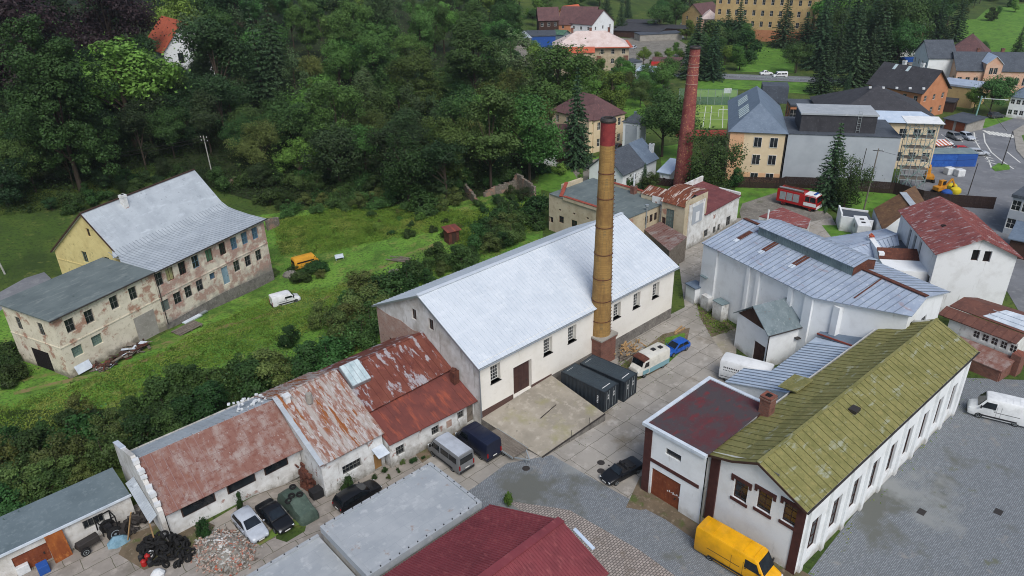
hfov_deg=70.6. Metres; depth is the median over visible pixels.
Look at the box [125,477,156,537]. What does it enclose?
metal canopy
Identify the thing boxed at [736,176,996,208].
plank fence
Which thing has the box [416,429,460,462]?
weedy strip
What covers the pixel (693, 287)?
transformer hut
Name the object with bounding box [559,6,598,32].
house
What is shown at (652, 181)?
shrub
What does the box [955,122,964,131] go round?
door
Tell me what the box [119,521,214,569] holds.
oily ground
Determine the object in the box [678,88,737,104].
pitch fence
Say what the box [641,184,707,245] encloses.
stair block
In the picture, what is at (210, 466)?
storage shed
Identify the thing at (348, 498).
estate car
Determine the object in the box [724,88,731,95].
notice board
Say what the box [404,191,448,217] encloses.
shrub
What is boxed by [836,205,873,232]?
walled pen
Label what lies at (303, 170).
shrub
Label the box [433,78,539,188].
broadleaf tree
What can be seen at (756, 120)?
school wing
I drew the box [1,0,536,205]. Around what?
forest floor
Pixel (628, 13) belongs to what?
spruce tree
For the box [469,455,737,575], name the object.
setts yard
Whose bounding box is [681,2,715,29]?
house
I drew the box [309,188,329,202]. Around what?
shrub
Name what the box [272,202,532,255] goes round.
tall grass
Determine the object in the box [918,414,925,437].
window
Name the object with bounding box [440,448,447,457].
side window
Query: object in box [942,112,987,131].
garage
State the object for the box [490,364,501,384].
window
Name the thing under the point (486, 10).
broadleaf tree
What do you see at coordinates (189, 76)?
broadleaf tree
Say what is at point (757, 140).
window
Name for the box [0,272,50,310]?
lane
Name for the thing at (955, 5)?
broadleaf tree
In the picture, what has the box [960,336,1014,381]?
shed
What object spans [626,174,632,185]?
shrub
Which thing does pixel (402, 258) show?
plank pile
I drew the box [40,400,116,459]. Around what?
shrub
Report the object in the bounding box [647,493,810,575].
wall foot
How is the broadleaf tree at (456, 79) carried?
on the forest floor
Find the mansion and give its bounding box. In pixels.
[949,48,1023,92]
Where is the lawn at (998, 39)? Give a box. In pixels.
[956,19,1023,51]
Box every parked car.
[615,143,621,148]
[759,70,772,74]
[938,144,954,147]
[946,131,963,140]
[953,145,968,147]
[959,131,975,140]
[969,147,989,155]
[987,112,1005,118]
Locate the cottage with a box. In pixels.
[536,124,584,166]
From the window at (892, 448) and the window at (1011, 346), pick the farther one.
the window at (1011, 346)
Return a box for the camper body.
[852,215,871,232]
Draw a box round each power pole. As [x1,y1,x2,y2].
[200,136,211,168]
[863,148,883,209]
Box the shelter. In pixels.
[943,97,958,112]
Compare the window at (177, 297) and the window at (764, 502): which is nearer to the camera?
the window at (764, 502)
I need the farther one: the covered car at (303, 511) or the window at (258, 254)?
the window at (258, 254)
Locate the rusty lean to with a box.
[644,221,686,264]
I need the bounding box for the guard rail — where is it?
[722,74,810,80]
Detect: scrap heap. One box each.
[112,509,153,535]
[295,462,315,492]
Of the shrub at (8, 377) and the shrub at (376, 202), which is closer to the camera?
the shrub at (8, 377)
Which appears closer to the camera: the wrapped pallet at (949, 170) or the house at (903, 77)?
the wrapped pallet at (949, 170)
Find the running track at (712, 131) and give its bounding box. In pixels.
[694,130,726,135]
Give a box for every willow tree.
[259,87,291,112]
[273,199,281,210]
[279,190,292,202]
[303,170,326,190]
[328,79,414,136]
[342,40,400,93]
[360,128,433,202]
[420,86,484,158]
[662,125,760,189]
[820,154,882,207]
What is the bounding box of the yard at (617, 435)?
[423,218,740,498]
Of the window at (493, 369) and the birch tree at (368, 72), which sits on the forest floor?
the birch tree at (368, 72)
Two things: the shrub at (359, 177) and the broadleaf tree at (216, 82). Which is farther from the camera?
the broadleaf tree at (216, 82)
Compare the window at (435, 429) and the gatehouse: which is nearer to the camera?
the window at (435, 429)
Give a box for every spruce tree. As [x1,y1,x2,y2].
[146,0,161,32]
[243,6,285,102]
[254,0,298,104]
[556,67,595,171]
[601,0,614,20]
[615,0,627,25]
[624,0,632,18]
[637,163,648,189]
[674,16,711,80]
[698,23,726,82]
[723,9,733,45]
[726,0,749,48]
[766,0,798,48]
[793,12,815,45]
[798,0,835,70]
[803,37,839,94]
[810,123,851,212]
[811,1,833,58]
[819,0,837,47]
[821,5,848,72]
[831,0,852,46]
[834,0,867,71]
[834,14,872,87]
[843,70,851,90]
[854,28,881,85]
[859,0,868,45]
[863,0,883,53]
[864,0,892,64]
[864,4,899,66]
[885,19,903,62]
[923,0,949,39]
[944,0,969,41]
[1011,27,1023,51]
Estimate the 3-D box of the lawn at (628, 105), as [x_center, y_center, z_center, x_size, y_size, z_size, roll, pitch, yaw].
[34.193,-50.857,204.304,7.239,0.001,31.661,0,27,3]
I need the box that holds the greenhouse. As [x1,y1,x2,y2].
[555,29,569,39]
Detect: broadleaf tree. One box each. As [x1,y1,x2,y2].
[0,9,147,196]
[0,72,20,103]
[0,92,14,113]
[0,97,11,147]
[0,101,68,171]
[0,113,15,155]
[0,135,56,191]
[0,149,55,210]
[33,0,89,51]
[39,135,74,187]
[40,196,60,210]
[64,27,201,146]
[71,0,119,37]
[72,107,119,178]
[74,46,100,63]
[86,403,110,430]
[88,41,158,65]
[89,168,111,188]
[91,101,121,140]
[95,116,141,158]
[106,104,167,169]
[108,194,118,200]
[109,178,129,193]
[110,86,185,143]
[113,32,168,62]
[130,0,204,35]
[136,60,188,120]
[140,99,189,158]
[144,53,192,100]
[148,12,273,113]
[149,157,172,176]
[151,174,167,183]
[153,87,220,147]
[173,67,252,144]
[176,56,189,99]
[176,70,203,97]
[178,86,233,154]
[179,58,228,92]
[185,0,211,18]
[188,3,246,76]
[189,166,205,181]
[198,0,253,41]
[211,108,272,165]
[212,85,251,132]
[213,97,270,138]
[222,113,286,165]
[225,81,242,112]
[236,23,285,87]
[237,0,275,28]
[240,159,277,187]
[242,92,314,146]
[254,14,295,72]
[264,0,276,19]
[270,0,303,47]
[270,136,317,174]
[273,0,295,24]
[280,0,326,56]
[281,73,350,120]
[283,50,331,88]
[283,68,366,138]
[289,113,337,152]
[293,116,374,190]
[295,0,330,40]
[304,0,380,73]
[311,38,358,85]
[314,2,354,59]
[318,0,364,39]
[323,38,362,83]
[324,161,356,182]
[341,14,412,84]
[346,121,381,169]
[347,114,447,203]
[351,107,396,137]
[355,0,403,30]
[368,103,426,146]
[371,76,426,122]
[375,13,395,44]
[375,38,456,123]
[386,72,428,107]
[388,30,426,68]
[394,1,445,59]
[399,123,430,150]
[400,134,476,198]
[410,13,511,94]
[412,0,451,54]
[415,103,477,189]
[417,126,472,189]
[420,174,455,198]
[427,68,458,107]
[427,90,482,127]
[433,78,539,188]
[434,1,459,53]
[435,0,456,32]
[438,61,468,95]
[440,33,476,65]
[440,76,479,103]
[449,0,496,56]
[453,0,468,19]
[460,2,496,52]
[463,94,514,127]
[463,115,497,167]
[471,87,592,181]
[474,75,515,93]
[475,21,535,60]
[478,13,517,58]
[479,0,522,17]
[479,87,523,102]
[483,145,510,178]
[486,62,528,100]
[489,0,517,26]
[489,0,536,44]
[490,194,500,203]
[491,54,525,87]
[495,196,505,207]
[496,36,617,109]
[509,124,527,166]
[511,200,520,209]
[514,187,535,200]
[522,91,565,126]
[524,0,545,14]
[525,40,542,58]
[526,8,536,20]
[541,0,555,6]
[548,65,598,96]
[564,0,581,4]
[582,75,604,93]
[589,69,611,82]
[590,74,608,95]
[593,56,612,83]
[597,68,636,103]
[607,80,633,95]
[611,57,627,71]
[611,90,630,119]
[614,59,638,85]
[617,79,721,156]
[623,69,639,95]
[625,75,652,106]
[631,69,651,88]
[631,73,656,100]
[635,1,681,24]
[635,46,652,62]
[635,63,652,76]
[646,0,671,22]
[648,50,662,63]
[648,60,678,90]
[651,84,662,102]
[652,56,685,88]
[664,0,692,24]
[664,48,675,56]
[672,41,682,54]
[674,50,685,58]
[677,18,694,39]
[679,0,699,3]
[683,30,720,60]
[707,17,733,34]
[713,37,728,53]
[720,45,733,64]
[723,25,750,47]
[728,18,763,39]
[728,44,748,69]
[777,39,814,72]
[802,0,844,29]
[812,2,864,37]
[832,19,869,44]
[837,0,868,7]
[838,0,875,34]
[863,6,895,37]
[865,0,973,40]
[866,0,945,55]
[877,15,943,59]
[920,0,950,19]
[927,0,964,23]
[933,0,965,14]
[947,0,969,23]
[961,0,979,9]
[964,84,989,112]
[974,73,1023,111]
[1010,0,1020,11]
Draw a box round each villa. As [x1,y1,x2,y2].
[148,16,214,89]
[551,92,626,152]
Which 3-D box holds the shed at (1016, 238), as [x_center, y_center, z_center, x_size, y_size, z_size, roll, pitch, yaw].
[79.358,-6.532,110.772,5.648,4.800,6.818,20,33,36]
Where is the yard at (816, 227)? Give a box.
[809,218,835,237]
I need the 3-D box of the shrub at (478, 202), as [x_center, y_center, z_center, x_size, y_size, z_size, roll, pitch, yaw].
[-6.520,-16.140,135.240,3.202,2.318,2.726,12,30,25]
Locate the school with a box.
[714,0,820,43]
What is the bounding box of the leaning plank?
[127,512,131,539]
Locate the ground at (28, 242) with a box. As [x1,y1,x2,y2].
[0,0,1023,573]
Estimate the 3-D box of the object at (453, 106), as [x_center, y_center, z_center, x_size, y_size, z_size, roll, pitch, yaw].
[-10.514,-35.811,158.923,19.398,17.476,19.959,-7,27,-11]
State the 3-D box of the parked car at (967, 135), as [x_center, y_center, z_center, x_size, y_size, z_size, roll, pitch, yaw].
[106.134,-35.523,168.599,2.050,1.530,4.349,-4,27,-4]
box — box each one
[15,562,30,575]
[35,559,50,575]
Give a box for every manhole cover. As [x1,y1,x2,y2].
[522,466,529,470]
[597,460,604,464]
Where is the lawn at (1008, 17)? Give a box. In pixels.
[963,4,1023,31]
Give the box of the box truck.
[719,352,773,380]
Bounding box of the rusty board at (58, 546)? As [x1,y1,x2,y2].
[44,529,72,562]
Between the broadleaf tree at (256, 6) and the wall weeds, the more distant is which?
the broadleaf tree at (256, 6)
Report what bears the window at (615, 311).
in the industrial hall
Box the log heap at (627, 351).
[614,339,646,363]
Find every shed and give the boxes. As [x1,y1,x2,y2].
[113,397,302,540]
[383,504,608,575]
[516,32,531,47]
[524,30,555,47]
[651,57,682,73]
[657,158,675,184]
[725,331,862,400]
[759,207,810,230]
[960,336,1014,381]
[1008,220,1023,259]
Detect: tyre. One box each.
[145,537,153,543]
[147,551,154,558]
[152,559,160,565]
[159,543,167,550]
[162,561,169,567]
[163,547,171,554]
[167,555,175,560]
[168,533,175,541]
[175,541,181,549]
[177,560,183,567]
[182,540,187,547]
[184,546,191,553]
[184,554,191,562]
[288,493,294,498]
[289,484,295,489]
[296,491,302,496]
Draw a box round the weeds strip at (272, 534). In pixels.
[257,519,299,544]
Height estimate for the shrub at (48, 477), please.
3.636 m
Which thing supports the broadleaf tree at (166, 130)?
on the forest floor
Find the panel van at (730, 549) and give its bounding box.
[693,516,782,575]
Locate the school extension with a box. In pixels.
[782,103,901,188]
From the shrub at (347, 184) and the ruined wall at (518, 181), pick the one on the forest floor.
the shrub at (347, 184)
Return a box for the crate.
[308,484,324,500]
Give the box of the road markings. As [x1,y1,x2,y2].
[703,106,1020,168]
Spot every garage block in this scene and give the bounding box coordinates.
[246,534,354,575]
[320,462,481,575]
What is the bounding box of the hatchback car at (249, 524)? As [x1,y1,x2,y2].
[231,505,268,543]
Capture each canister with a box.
[138,554,144,561]
[140,559,146,566]
[147,559,152,566]
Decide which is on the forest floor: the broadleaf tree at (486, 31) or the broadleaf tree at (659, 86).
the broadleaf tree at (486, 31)
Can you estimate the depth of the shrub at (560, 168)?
151.01 m
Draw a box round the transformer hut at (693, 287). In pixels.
[685,280,700,304]
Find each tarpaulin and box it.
[107,534,129,549]
[898,56,913,63]
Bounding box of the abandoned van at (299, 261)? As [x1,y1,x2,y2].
[291,252,318,269]
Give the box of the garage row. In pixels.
[0,468,135,575]
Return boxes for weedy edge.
[619,333,685,367]
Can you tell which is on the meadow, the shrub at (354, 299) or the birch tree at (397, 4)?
the shrub at (354, 299)
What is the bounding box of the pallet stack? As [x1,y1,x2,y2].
[171,320,202,335]
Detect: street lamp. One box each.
[967,164,977,194]
[1001,131,1012,164]
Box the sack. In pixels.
[150,568,164,575]
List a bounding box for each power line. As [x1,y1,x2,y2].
[0,138,200,168]
[38,140,206,167]
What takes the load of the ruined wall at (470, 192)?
on the meadow
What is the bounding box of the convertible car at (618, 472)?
[600,456,642,485]
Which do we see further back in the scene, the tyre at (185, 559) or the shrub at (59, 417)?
the shrub at (59, 417)
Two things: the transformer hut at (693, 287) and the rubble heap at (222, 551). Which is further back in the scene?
the transformer hut at (693, 287)
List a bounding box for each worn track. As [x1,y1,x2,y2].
[13,313,289,394]
[17,309,281,382]
[302,241,441,310]
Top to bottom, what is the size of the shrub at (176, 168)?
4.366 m
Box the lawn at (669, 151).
[659,144,677,165]
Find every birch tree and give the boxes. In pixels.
[175,5,227,75]
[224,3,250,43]
[270,48,310,99]
[303,81,340,123]
[351,65,377,96]
[352,66,382,111]
[384,0,404,50]
[392,81,428,135]
[405,0,418,22]
[420,91,443,128]
[493,27,537,87]
[510,49,550,97]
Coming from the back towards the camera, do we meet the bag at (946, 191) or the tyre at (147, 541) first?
the bag at (946, 191)
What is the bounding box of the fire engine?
[776,184,822,211]
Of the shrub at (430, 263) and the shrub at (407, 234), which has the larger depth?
the shrub at (407, 234)
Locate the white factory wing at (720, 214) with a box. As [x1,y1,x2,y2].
[652,176,741,249]
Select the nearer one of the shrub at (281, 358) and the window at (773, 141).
the shrub at (281, 358)
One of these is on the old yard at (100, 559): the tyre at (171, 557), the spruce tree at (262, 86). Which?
the tyre at (171, 557)
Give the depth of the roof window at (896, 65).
189.54 m
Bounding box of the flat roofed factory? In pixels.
[549,173,660,240]
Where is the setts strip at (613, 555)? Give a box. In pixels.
[511,502,674,575]
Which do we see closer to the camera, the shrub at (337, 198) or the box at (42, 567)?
the box at (42, 567)
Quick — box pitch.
[694,105,727,128]
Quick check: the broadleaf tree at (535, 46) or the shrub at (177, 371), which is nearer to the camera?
the shrub at (177, 371)
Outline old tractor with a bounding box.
[74,510,120,556]
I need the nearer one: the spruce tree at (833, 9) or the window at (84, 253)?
the window at (84, 253)
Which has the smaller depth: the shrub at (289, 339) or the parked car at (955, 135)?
the shrub at (289, 339)
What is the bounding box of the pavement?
[1013,125,1023,157]
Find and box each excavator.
[923,165,934,182]
[930,178,955,193]
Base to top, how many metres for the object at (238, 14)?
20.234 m
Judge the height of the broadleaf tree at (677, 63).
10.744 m
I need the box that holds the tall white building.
[897,196,1023,313]
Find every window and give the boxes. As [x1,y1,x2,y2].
[15,317,22,328]
[37,322,45,335]
[64,318,75,332]
[71,344,82,356]
[82,251,88,261]
[82,513,104,528]
[83,309,94,323]
[91,333,101,345]
[109,295,118,309]
[128,286,137,299]
[154,272,163,286]
[161,299,169,311]
[165,267,173,280]
[173,291,181,304]
[177,53,184,62]
[178,261,186,274]
[180,493,215,516]
[184,285,191,297]
[191,255,199,268]
[196,279,203,291]
[205,248,212,261]
[209,272,214,279]
[218,242,225,254]
[226,474,255,494]
[230,237,236,249]
[233,260,239,271]
[241,232,247,244]
[244,255,250,266]
[251,227,257,239]
[255,249,261,260]
[264,458,287,475]
[342,458,360,473]
[396,444,403,455]
[429,318,433,329]
[431,425,438,434]
[431,442,438,450]
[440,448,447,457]
[448,454,455,463]
[457,410,462,418]
[460,453,472,465]
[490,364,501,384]
[543,338,552,357]
[559,216,563,222]
[567,326,576,344]
[613,303,620,320]
[633,293,639,309]
[652,283,658,299]
[666,208,673,227]
[666,448,680,460]
[726,216,729,225]
[734,480,747,502]
[738,95,748,117]
[750,172,757,176]
[751,154,759,164]
[753,137,761,146]
[757,490,772,513]
[765,173,773,177]
[767,155,776,164]
[769,138,778,147]
[782,502,797,525]
[789,109,795,116]
[807,517,818,547]
[828,498,838,527]
[849,478,858,506]
[867,460,877,488]
[885,444,894,470]
[892,64,911,70]
[899,129,906,137]
[902,428,910,453]
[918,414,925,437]
[921,153,929,161]
[927,130,935,138]
[971,250,979,259]
[972,330,979,338]
[981,334,988,341]
[982,251,991,260]
[990,337,998,345]
[999,341,1007,349]
[1005,218,1015,228]
[1009,344,1017,351]
[1010,200,1021,210]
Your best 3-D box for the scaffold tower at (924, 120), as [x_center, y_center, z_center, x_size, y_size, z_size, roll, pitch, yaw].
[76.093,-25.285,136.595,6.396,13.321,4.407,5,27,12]
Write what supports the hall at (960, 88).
on the ground at (28, 242)
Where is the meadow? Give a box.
[0,182,542,409]
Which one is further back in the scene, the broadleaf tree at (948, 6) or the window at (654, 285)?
the broadleaf tree at (948, 6)
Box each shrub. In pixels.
[0,340,23,360]
[0,349,26,370]
[0,356,40,389]
[0,417,33,459]
[0,422,29,468]
[0,455,34,495]
[0,458,57,506]
[0,472,41,519]
[3,423,61,472]
[6,455,82,504]
[13,448,80,488]
[26,421,93,474]
[34,414,60,449]
[39,403,86,437]
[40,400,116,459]
[50,390,97,422]
[55,184,85,201]
[57,194,94,215]
[61,460,98,484]
[74,189,101,206]
[74,416,150,477]
[77,434,101,466]
[79,182,88,193]
[84,403,135,442]
[94,184,115,199]
[98,409,136,441]
[100,408,166,447]
[110,168,138,185]
[111,391,143,417]
[118,401,136,414]
[120,176,152,193]
[122,370,199,414]
[137,401,193,437]
[139,398,172,434]
[143,358,206,401]
[145,391,203,430]
[164,164,187,176]
[179,372,248,421]
[182,360,218,386]
[188,357,232,406]
[192,516,215,539]
[203,166,234,193]
[214,344,291,395]
[214,356,283,399]
[222,385,240,407]
[227,335,296,390]
[230,163,258,186]
[233,491,243,509]
[251,194,258,203]
[252,188,284,206]
[254,161,276,178]
[267,161,296,185]
[272,268,279,276]
[272,322,311,351]
[272,360,302,386]
[273,163,312,191]
[274,197,310,218]
[278,353,293,373]
[282,263,297,271]
[282,334,341,381]
[284,269,313,283]
[285,324,362,371]
[287,350,295,361]
[293,160,315,182]
[294,260,316,273]
[295,192,313,205]
[299,299,334,331]
[304,199,329,214]
[305,256,329,272]
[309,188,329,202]
[309,192,328,204]
[311,298,366,331]
[313,269,326,278]
[315,288,367,323]
[317,308,364,337]
[319,171,334,185]
[320,186,355,211]
[332,177,356,196]
[332,269,387,300]
[332,280,401,319]
[333,311,379,353]
[334,290,357,305]
[336,473,354,493]
[340,294,384,339]
[342,189,369,208]
[347,166,375,192]
[348,183,369,202]
[356,267,415,302]
[357,283,384,299]
[359,175,384,191]
[360,192,397,211]
[366,210,377,217]
[368,187,386,197]
[371,221,385,229]
[377,170,412,205]
[384,255,436,280]
[386,194,398,206]
[386,229,396,235]
[386,258,427,294]
[398,197,410,209]
[400,226,418,238]
[403,178,436,201]
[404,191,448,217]
[406,220,415,228]
[409,457,417,463]
[410,188,433,205]
[414,212,427,220]
[415,258,440,279]
[417,266,437,284]
[418,239,453,268]
[428,225,438,232]
[430,260,452,275]
[434,194,452,211]
[438,241,491,273]
[444,246,464,259]
[446,186,468,205]
[448,166,484,193]
[462,222,489,250]
[464,164,487,189]
[468,203,513,228]
[468,244,479,255]
[472,196,484,206]
[477,203,489,212]
[478,229,508,254]
[479,169,500,187]
[482,209,522,228]
[482,217,508,241]
[490,197,519,215]
[491,218,525,246]
[491,231,515,250]
[496,159,523,183]
[503,184,516,198]
[503,491,513,505]
[504,194,516,203]
[507,204,534,223]
[511,191,548,221]
[512,222,529,234]
[525,213,547,230]
[535,163,551,174]
[550,161,569,174]
[576,168,583,177]
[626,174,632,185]
[637,171,660,188]
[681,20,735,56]
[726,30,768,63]
[728,167,750,187]
[984,7,999,20]
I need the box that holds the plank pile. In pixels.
[386,256,410,262]
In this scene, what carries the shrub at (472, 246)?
on the meadow
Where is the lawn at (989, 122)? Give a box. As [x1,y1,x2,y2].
[983,113,1011,127]
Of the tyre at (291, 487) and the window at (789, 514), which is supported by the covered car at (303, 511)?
the tyre at (291, 487)
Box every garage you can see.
[634,30,681,40]
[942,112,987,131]
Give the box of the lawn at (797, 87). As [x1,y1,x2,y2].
[697,79,826,94]
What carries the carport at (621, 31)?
on the ground at (28, 242)
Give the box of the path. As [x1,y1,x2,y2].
[573,158,598,180]
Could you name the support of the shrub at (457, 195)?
on the meadow
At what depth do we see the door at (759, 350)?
85.11 m
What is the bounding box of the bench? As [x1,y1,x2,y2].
[335,253,343,260]
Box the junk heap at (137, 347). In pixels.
[89,338,152,372]
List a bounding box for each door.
[12,543,52,567]
[31,347,54,371]
[221,266,229,284]
[373,454,381,468]
[452,233,456,243]
[466,405,472,421]
[513,360,528,391]
[514,376,518,393]
[605,390,610,409]
[610,385,616,405]
[625,379,630,398]
[630,375,635,394]
[651,468,680,509]
[753,341,764,360]
[944,120,953,129]
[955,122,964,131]
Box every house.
[0,169,274,377]
[552,27,632,75]
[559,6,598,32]
[569,9,613,33]
[586,138,658,185]
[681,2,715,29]
[700,9,714,31]
[866,60,951,114]
[871,186,923,232]
[912,40,955,77]
[955,34,990,51]
[1002,186,1023,234]
[1006,87,1023,118]
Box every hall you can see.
[371,212,679,423]
[699,218,949,352]
[702,318,979,574]
[946,77,985,108]
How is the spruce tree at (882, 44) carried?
on the ground at (28, 242)
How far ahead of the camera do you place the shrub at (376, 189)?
138.27 m
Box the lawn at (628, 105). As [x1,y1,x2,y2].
[623,96,645,116]
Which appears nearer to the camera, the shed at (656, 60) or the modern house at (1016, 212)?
the modern house at (1016, 212)
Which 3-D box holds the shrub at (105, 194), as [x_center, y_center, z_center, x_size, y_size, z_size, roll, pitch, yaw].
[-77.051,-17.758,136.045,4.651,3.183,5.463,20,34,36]
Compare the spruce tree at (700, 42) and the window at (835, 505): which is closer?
the window at (835, 505)
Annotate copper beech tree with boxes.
[0,0,81,89]
[55,0,176,61]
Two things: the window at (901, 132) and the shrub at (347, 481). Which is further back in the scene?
the window at (901, 132)
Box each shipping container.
[561,363,618,412]
[580,354,636,401]
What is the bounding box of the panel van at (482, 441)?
[455,421,501,461]
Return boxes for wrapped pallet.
[943,166,955,174]
[953,168,965,176]
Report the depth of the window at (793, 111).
166.25 m
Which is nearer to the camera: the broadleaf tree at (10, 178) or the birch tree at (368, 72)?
the broadleaf tree at (10, 178)
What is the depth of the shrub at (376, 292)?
100.91 m
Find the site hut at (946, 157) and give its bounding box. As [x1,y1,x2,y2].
[931,148,979,166]
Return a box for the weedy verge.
[694,303,735,335]
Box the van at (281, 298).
[269,290,300,306]
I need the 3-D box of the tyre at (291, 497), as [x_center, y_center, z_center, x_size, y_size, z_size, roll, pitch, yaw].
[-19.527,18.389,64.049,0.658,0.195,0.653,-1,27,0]
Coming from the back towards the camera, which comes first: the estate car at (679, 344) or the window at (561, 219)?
the window at (561, 219)
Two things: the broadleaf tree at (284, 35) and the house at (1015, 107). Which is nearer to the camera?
the house at (1015, 107)
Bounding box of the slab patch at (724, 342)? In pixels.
[712,329,735,353]
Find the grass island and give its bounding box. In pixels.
[991,163,1009,170]
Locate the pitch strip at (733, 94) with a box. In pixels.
[697,90,736,96]
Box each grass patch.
[622,328,689,379]
[664,333,684,361]
[697,303,734,336]
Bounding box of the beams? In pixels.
[674,325,684,334]
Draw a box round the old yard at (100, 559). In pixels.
[11,455,423,575]
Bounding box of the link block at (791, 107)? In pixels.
[785,99,813,116]
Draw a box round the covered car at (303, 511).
[277,486,318,525]
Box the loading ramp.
[481,375,604,457]
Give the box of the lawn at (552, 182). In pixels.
[538,156,598,191]
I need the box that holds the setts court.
[808,378,1023,575]
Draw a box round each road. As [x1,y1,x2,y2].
[674,72,863,82]
[900,118,1023,311]
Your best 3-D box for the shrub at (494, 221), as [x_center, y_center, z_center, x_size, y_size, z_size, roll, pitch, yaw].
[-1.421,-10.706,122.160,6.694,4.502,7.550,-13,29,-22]
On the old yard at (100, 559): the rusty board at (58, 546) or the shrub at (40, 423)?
the rusty board at (58, 546)
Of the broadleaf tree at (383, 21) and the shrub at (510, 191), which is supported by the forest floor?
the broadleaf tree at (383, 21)
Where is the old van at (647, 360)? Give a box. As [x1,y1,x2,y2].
[629,342,669,377]
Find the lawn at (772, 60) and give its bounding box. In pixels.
[736,44,794,72]
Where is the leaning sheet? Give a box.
[74,359,92,374]
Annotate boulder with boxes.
[282,270,295,278]
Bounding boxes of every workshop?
[254,369,389,497]
[641,376,759,523]
[825,229,898,257]
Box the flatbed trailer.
[492,428,529,462]
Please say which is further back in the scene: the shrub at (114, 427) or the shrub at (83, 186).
the shrub at (83, 186)
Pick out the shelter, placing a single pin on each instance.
(950, 105)
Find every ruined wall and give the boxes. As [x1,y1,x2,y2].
[265,217,279,230]
[463,182,477,203]
[483,173,535,197]
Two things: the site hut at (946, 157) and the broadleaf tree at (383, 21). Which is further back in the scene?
the broadleaf tree at (383, 21)
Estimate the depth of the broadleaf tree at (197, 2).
213.95 m
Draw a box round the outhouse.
[441,224,461,244]
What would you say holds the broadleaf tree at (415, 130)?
on the forest floor
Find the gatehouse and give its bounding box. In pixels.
[733,298,802,365]
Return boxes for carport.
[613,26,665,37]
[614,23,687,35]
[626,19,658,23]
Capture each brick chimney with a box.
[591,116,617,360]
[673,45,700,185]
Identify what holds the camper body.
on the ground at (28, 242)
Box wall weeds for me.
[810,378,980,574]
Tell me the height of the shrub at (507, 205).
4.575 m
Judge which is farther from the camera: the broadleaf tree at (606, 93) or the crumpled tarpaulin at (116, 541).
the broadleaf tree at (606, 93)
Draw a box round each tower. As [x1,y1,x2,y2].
[622,111,645,145]
[893,116,944,188]
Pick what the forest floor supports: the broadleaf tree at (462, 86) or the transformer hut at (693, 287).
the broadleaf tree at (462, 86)
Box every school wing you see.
[725,82,788,181]
[810,85,945,168]
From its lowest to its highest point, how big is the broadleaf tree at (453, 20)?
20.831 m
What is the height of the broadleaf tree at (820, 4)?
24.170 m
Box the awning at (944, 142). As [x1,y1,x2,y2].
[936,139,951,147]
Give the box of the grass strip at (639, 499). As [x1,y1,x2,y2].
[626,476,649,509]
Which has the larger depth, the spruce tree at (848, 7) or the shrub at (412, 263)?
the spruce tree at (848, 7)
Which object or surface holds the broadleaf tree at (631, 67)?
on the ground at (28, 242)
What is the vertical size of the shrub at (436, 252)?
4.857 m
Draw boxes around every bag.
[941,189,952,194]
[950,186,961,194]
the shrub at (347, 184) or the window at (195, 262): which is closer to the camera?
the window at (195, 262)
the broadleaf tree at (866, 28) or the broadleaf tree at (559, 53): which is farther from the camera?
the broadleaf tree at (866, 28)
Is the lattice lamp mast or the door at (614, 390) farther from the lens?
the lattice lamp mast
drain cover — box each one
[916,508,926,515]
[993,508,1003,515]
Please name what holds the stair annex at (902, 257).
on the ground at (28, 242)
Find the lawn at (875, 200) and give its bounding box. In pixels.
[735,182,895,216]
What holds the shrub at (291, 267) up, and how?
on the meadow
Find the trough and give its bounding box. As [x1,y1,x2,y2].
[182,314,201,323]
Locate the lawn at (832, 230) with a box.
[822,225,850,236]
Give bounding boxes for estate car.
[332,479,381,513]
[666,336,690,356]
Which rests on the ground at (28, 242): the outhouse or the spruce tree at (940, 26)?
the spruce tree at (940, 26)
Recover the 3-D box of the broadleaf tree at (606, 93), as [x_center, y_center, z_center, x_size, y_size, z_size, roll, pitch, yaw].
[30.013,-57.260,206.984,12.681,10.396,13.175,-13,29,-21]
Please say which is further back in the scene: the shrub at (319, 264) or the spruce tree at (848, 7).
the spruce tree at (848, 7)
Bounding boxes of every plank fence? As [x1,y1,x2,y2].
[651,177,673,185]
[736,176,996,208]
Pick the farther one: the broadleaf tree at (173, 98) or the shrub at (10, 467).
the broadleaf tree at (173, 98)
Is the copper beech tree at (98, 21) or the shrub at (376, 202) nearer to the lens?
the shrub at (376, 202)
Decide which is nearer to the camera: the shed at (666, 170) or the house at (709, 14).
the shed at (666, 170)
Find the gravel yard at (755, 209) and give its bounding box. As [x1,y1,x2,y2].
[740,192,831,221]
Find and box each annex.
[316,331,477,467]
[622,58,642,76]
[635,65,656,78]
[866,235,927,281]
[938,297,1023,376]
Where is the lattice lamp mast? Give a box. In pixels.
[975,96,1007,130]
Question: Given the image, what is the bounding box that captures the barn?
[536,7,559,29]
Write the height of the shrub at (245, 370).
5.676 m
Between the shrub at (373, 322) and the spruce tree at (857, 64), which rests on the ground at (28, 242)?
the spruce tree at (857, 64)
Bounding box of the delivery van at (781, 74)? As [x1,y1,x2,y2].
[772,71,787,76]
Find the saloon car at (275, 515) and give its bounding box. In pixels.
[255,498,294,533]
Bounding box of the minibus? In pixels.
[428,432,474,474]
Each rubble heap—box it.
[188,524,263,575]
[227,393,266,411]
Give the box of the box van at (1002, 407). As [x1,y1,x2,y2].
[967,391,1023,426]
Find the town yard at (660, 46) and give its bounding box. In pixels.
[514,38,687,67]

